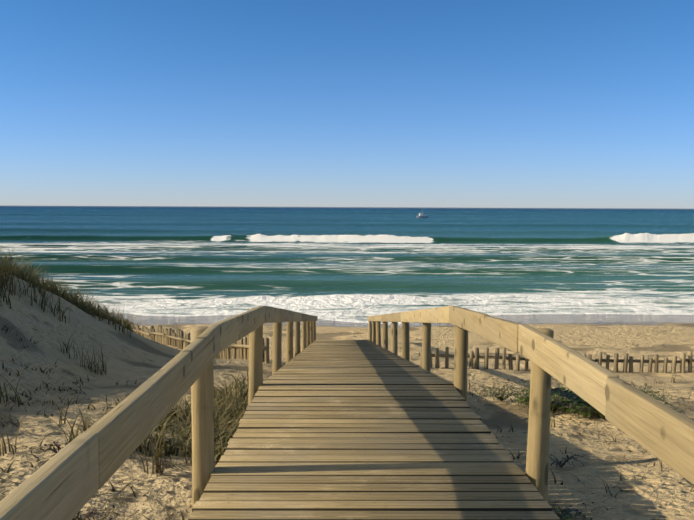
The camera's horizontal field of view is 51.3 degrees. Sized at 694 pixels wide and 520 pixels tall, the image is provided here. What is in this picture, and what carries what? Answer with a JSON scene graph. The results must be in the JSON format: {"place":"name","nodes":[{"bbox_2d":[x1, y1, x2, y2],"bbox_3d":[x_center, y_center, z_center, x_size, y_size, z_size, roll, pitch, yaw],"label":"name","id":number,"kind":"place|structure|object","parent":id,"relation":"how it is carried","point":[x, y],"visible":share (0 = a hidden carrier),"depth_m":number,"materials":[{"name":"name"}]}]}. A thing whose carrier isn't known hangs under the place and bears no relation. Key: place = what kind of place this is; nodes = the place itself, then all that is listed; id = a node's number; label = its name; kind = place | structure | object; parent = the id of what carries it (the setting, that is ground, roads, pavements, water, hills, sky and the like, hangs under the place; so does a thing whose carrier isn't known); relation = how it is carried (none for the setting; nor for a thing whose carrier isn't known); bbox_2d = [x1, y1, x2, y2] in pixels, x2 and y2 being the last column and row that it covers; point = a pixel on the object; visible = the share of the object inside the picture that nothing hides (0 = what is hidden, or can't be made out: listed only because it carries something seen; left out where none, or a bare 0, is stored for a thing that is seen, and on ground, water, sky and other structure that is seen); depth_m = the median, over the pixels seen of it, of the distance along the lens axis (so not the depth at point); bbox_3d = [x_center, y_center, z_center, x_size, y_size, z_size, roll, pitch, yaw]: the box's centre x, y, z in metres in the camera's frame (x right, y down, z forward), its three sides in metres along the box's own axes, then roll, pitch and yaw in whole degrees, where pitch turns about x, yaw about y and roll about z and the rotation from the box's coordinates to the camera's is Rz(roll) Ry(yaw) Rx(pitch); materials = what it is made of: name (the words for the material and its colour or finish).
{"place":"outdoors","nodes":[
{"label":"outdoors","id":0,"kind":"place"},
{"bbox_2d":[0,205,693,323],"bbox_3d":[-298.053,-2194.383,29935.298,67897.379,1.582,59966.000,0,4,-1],"label":"sea","id":1,"kind":"structure","parent":0,"point":[353,264],"depth_m":82.99,"materials":[{"name":"teal liquid"}]},
{"bbox_2d":[417,213,427,217],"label":"fishing boat","id":2,"kind":"object","parent":1,"relation":"on","point":[421,215],"visible":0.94,"depth_m":410.87,"materials":[{"name":"white"}]},
{"bbox_2d":[0,275,693,519],"bbox_3d":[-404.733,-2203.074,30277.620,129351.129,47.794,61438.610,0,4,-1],"label":"beach sand","id":3,"kind":"structure","parent":0,"point":[657,493],"depth_m":9.68,"materials":[{"name":"beige sand"}]},
{"bbox_2d":[118,319,268,362],"bbox_3d":[-5.626,2.396,22.604,0.204,2.809,17.591,-2,5,-27],"label":"dune fence","id":4,"kind":"object","parent":3,"relation":"on","point":[180,339],"visible":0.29,"depth_m":20.70,"materials":[{"name":"brown wood"}]},
{"bbox_2d":[0,307,553,505],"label":"railing posts","id":5,"kind":"object","parent":3,"relation":"on","point":[202,413],"visible":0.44,"depth_m":4.42,"materials":[{"name":"beige wood"}]},
{"bbox_2d":[0,306,693,519],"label":"handrails","id":6,"kind":"object","parent":5,"relation":"on","point":[70,479],"visible":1,"depth_m":2.72,"materials":[{"name":"beige wood"}]},
{"bbox_2d":[0,384,687,519],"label":"dune plants","id":7,"kind":"object","parent":3,"relation":"on","point":[577,404],"visible":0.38,"depth_m":9.78,"materials":[{"name":"green plant"}]},
{"bbox_2d":[0,246,693,519],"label":"dune grass","id":8,"kind":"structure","parent":3,"relation":"on","point":[223,415],"depth_m":7.73,"materials":[{"name":"green plant"}]},
{"bbox_2d":[419,347,693,372],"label":"dune fence","id":9,"kind":"object","parent":3,"relation":"on","point":[674,361],"visible":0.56,"depth_m":18.06,"materials":[{"name":"brown wood"}]},
{"bbox_2d":[0,0,693,208],"label":"sky","id":10,"kind":"structure","parent":0,"point":[242,103],"materials":[{"name":"blue"}]},
{"bbox_2d":[188,340,560,519],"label":"boardwalk deck","id":11,"kind":"structure","parent":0,"point":[348,430],"depth_m":4.84,"materials":[{"name":"beige wood"}]}
]}

